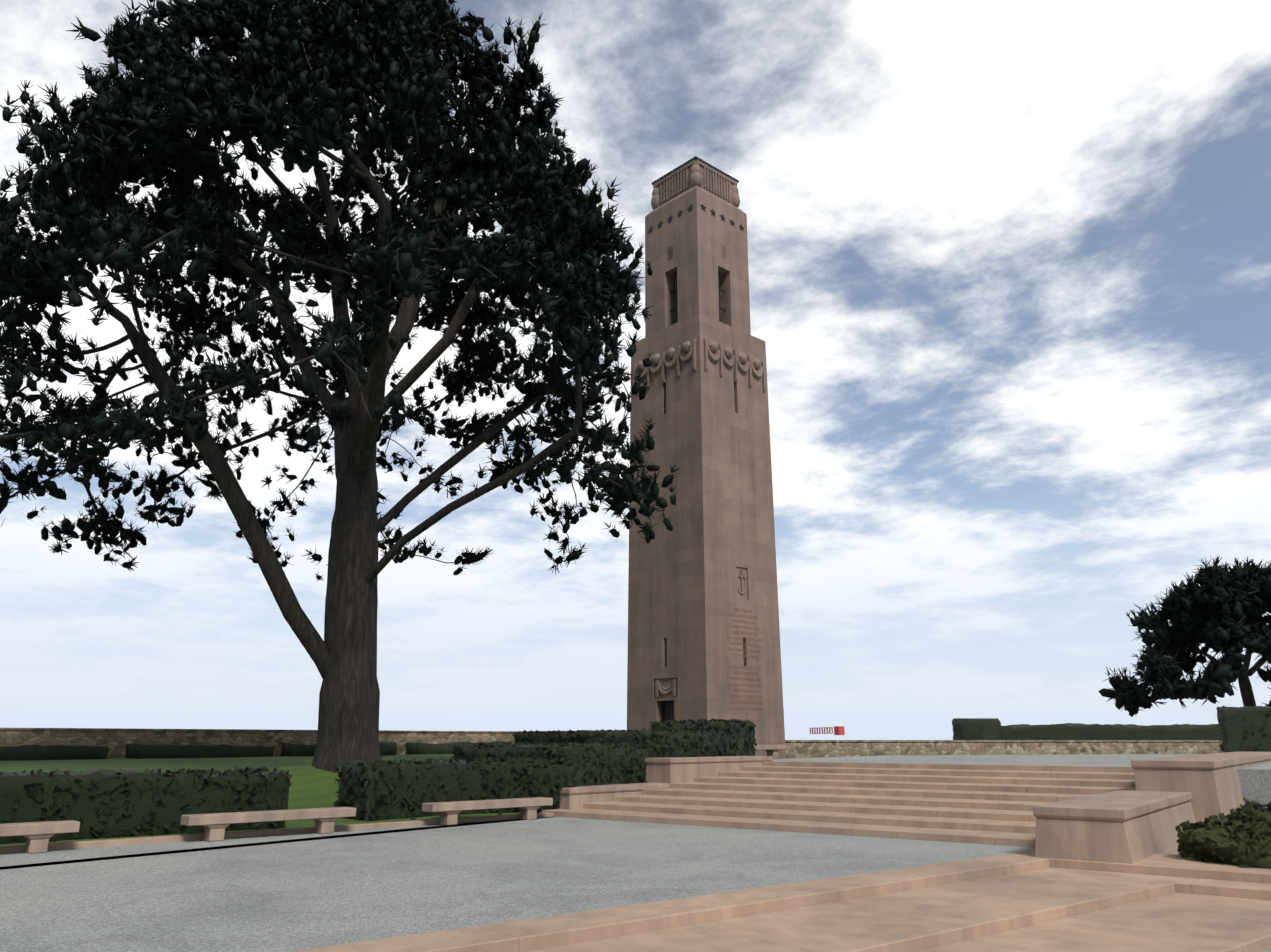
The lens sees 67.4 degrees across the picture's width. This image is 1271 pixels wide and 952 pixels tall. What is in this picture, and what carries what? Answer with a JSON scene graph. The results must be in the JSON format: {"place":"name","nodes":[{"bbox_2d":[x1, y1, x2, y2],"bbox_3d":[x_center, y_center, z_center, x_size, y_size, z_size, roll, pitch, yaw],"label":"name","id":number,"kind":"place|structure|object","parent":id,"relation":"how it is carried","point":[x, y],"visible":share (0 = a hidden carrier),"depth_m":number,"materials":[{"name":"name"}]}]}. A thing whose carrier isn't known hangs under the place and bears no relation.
{"place":"outdoors","nodes":[
{"label":"outdoors","id":0,"kind":"place"},
{"bbox_2d":[0,754,518,845],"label":"lawn","id":1,"kind":"structure","parent":0,"point":[311,786],"depth_m":30.69,"materials":[{"name":"green plant"}]},
{"bbox_2d":[0,744,109,760],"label":"hedge","id":2,"kind":"object","parent":1,"relation":"on","point":[45,752],"visible":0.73,"depth_m":38.38,"materials":[{"name":"green plant"}]},
{"bbox_2d":[0,766,291,844],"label":"hedge","id":3,"kind":"object","parent":1,"relation":"on","point":[105,803],"visible":0.85,"depth_m":19.83,"materials":[{"name":"green plant"}]},
{"bbox_2d":[125,742,274,758],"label":"hedge","id":4,"kind":"object","parent":1,"relation":"on","point":[136,750],"visible":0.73,"depth_m":42.29,"materials":[{"name":"green plant"}]},
{"bbox_2d":[0,812,553,852],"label":"paved strip","id":5,"kind":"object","parent":1,"relation":"on","point":[112,842],"depth_m":20.68,"materials":[{"name":"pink stone"}]},
{"bbox_2d":[281,741,396,755],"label":"hedge","id":6,"kind":"object","parent":1,"relation":"on","point":[296,749],"visible":0.35,"depth_m":46.08,"materials":[{"name":"green plant"}]},
{"bbox_2d":[333,756,576,820],"bbox_3d":[-4.731,8.489,25.901,6.700,1.656,2.120,14,-20,-40],"label":"hedge","id":7,"kind":"object","parent":1,"relation":"on","point":[375,790],"visible":0.77,"depth_m":24.65,"materials":[{"name":"green plant"}]},
{"bbox_2d":[405,741,511,754],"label":"hedge","id":8,"kind":"object","parent":1,"relation":"on","point":[423,748],"visible":0.4,"depth_m":51.10,"materials":[{"name":"green plant"}]},
{"bbox_2d":[451,741,653,785],"bbox_3d":[-2.649,9.550,30.548,5.176,2.043,4.576,-11,-19,36],"label":"hedge","id":9,"kind":"object","parent":1,"relation":"on","point":[597,763],"visible":0.52,"depth_m":29.15,"materials":[{"name":"green plant"}]},
{"bbox_2d":[512,729,726,757],"bbox_3d":[-0.576,10.427,34.468,6.578,2.477,4.885,-11,-19,36],"label":"hedge","id":10,"kind":"object","parent":1,"relation":"on","point":[666,743],"visible":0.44,"depth_m":32.83,"materials":[{"name":"green plant"}]},
{"bbox_2d":[559,756,772,809],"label":"stair cheek blocks","id":11,"kind":"structure","parent":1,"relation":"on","point":[661,773],"depth_m":30.01,"materials":[{"name":"pink stone"}]},
{"bbox_2d":[649,718,756,755],"bbox_3d":[2.566,10.219,36.926,3.794,1.612,2.576,-11,-19,36],"label":"hedge","id":12,"kind":"object","parent":1,"relation":"on","point":[741,740],"visible":0.46,"depth_m":36.07,"materials":[{"name":"green plant"}]},
{"bbox_2d":[627,314,785,758],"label":"tower shaft","id":13,"kind":"object","parent":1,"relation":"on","point":[710,430],"visible":0.88,"depth_m":45.31,"materials":[{"name":"brown stone"}]},
{"bbox_2d":[662,701,673,721],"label":"tower door","id":14,"kind":"structure","parent":13,"relation":"in","point":[668,710],"depth_m":43.78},
{"bbox_2d":[645,187,750,336],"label":"upper tower section","id":15,"kind":"object","parent":13,"relation":"on","point":[696,236],"visible":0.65,"depth_m":49.90,"materials":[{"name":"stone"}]},
{"bbox_2d":[646,159,745,215],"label":"tower cap","id":16,"kind":"object","parent":15,"relation":"on","point":[674,185],"visible":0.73,"depth_m":51.25,"materials":[{"name":"brown stone"}]},
{"bbox_2d":[651,162,739,209],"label":"carved ornaments","id":17,"kind":"object","parent":16,"relation":"attached to","point":[695,179],"visible":0.52,"depth_m":51.92},
{"bbox_2d":[652,156,738,184],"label":"tower roof slab","id":18,"kind":"structure","parent":16,"relation":"on","point":[688,161],"depth_m":51.49,"materials":[{"name":"brown stone"}]},
{"bbox_2d":[649,204,743,322],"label":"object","id":19,"kind":"object","parent":15,"relation":"on","point":[690,208],"visible":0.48,"depth_m":49.86,"materials":[{"name":"brown stone"}]},
{"bbox_2d":[668,244,725,260],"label":"tower belfry reliefs","id":20,"kind":"object","parent":15,"relation":"attached to","point":[671,256],"visible":0.12,"depth_m":49.99,"materials":[{"name":"brown stone"}]},
{"bbox_2d":[633,338,765,696],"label":"relief carvings","id":21,"kind":"object","parent":13,"relation":"attached to","point":[721,354],"visible":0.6,"depth_m":47.45,"materials":[{"name":"brown stone"}]},
{"bbox_2d":[727,608,763,721],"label":"inscription","id":22,"kind":"object","parent":13,"relation":"attached to","point":[733,643],"visible":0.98,"depth_m":43.82,"materials":[{"name":"brown stone"}]},
{"bbox_2d":[0,0,680,772],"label":"tree","id":23,"kind":"object","parent":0,"point":[348,58],"depth_m":28.83,"materials":[{"name":"green plant"}]},
{"bbox_2d":[0,0,1270,739],"label":"sky","id":24,"kind":"structure","parent":0,"point":[1009,261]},
{"bbox_2d":[809,726,844,734],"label":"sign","id":25,"kind":"object","parent":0,"point":[839,730],"visible":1,"depth_m":609.27,"materials":[{"name":"red"}]},
{"bbox_2d":[773,754,1270,807],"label":"terrace","id":26,"kind":"structure","parent":0,"point":[1255,783],"depth_m":33.24,"materials":[{"name":"grey concrete"}]},
{"bbox_2d":[754,745,785,757],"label":"bench","id":27,"kind":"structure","parent":26,"relation":"on","point":[771,750],"depth_m":39.35,"materials":[{"name":"beige stone"}]},
{"bbox_2d":[762,761,1133,772],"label":"terrace edge paving","id":28,"kind":"structure","parent":26,"relation":"on","point":[975,767],"depth_m":29.16,"materials":[{"name":"pink stone"}]},
{"bbox_2d":[952,718,1001,739],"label":"hedge","id":29,"kind":"object","parent":26,"relation":"on","point":[977,729],"visible":0.69,"depth_m":57.09,"materials":[{"name":"green plant"}]},
{"bbox_2d":[785,740,1223,758],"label":"rampart wall","id":30,"kind":"structure","parent":26,"relation":"on","point":[817,748],"depth_m":47.52,"materials":[{"name":"beige stone"}]},
{"bbox_2d":[1001,723,1221,739],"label":"long hedge","id":31,"kind":"object","parent":26,"relation":"on","point":[1072,731],"visible":0.44,"depth_m":55.74,"materials":[{"name":"green plant"}]},
{"bbox_2d":[1215,705,1270,752],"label":"tall hedge","id":32,"kind":"object","parent":26,"relation":"on","point":[1245,729],"visible":0.9,"depth_m":43.74,"materials":[{"name":"green plant"}]},
{"bbox_2d":[1098,555,1270,716],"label":"tree","id":33,"kind":"object","parent":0,"point":[1218,608],"depth_m":76.03,"materials":[{"name":"green plant"}]},
{"label":"ground","id":34,"kind":"structure","parent":0,"visible":0},
{"bbox_2d":[0,728,626,757],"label":"rampart wall","id":35,"kind":"structure","parent":34,"relation":"on","point":[116,740],"depth_m":44.09,"materials":[{"name":"brown stone"}]},
{"bbox_2d":[0,817,1034,951],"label":"court gravel","id":36,"kind":"structure","parent":34,"relation":"on","point":[285,893],"depth_m":14.57,"materials":[{"name":"grey gravel"}]},
{"bbox_2d":[0,820,79,853],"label":"bench","id":37,"kind":"object","parent":36,"relation":"on","point":[37,835],"visible":0.98,"depth_m":17.69,"materials":[{"name":"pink stone"}]},
{"bbox_2d":[180,807,355,840],"bbox_3d":[-7.905,7.563,20.727,3.660,0.520,0.520,14,-20,-40],"label":"bench","id":38,"kind":"object","parent":36,"relation":"on","point":[214,825],"visible":1,"depth_m":20.42,"materials":[{"name":"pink stone"}]},
{"bbox_2d":[422,797,552,824],"bbox_3d":[-3.729,8.575,24.396,3.660,0.520,0.520,14,-20,-40],"label":"bench","id":39,"kind":"object","parent":36,"relation":"on","point":[448,812],"visible":1,"depth_m":24.07,"materials":[{"name":"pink stone"}]},
{"bbox_2d":[542,766,1135,847],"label":"stairs","id":40,"kind":"structure","parent":36,"relation":"on","point":[990,807],"depth_m":24.69,"materials":[{"name":"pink stone"}]},
{"bbox_2d":[288,855,1270,951],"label":"step paving","id":41,"kind":"structure","parent":34,"relation":"on","point":[999,903],"depth_m":11.95,"materials":[{"name":"pink stone"}]},
{"bbox_2d":[1003,850,1270,904],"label":"step paving","id":42,"kind":"structure","parent":34,"relation":"on","point":[1187,875],"depth_m":15.48,"materials":[{"name":"pink stone"}]},
{"bbox_2d":[1032,752,1270,863],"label":"stair cheek blocks","id":43,"kind":"structure","parent":42,"relation":"on","point":[1155,808],"depth_m":18.70,"materials":[{"name":"pink stone"}]},
{"bbox_2d":[1175,798,1270,868],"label":"bush","id":44,"kind":"object","parent":42,"relation":"on","point":[1239,837],"visible":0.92,"depth_m":16.31,"materials":[{"name":"green plant"}]}
]}

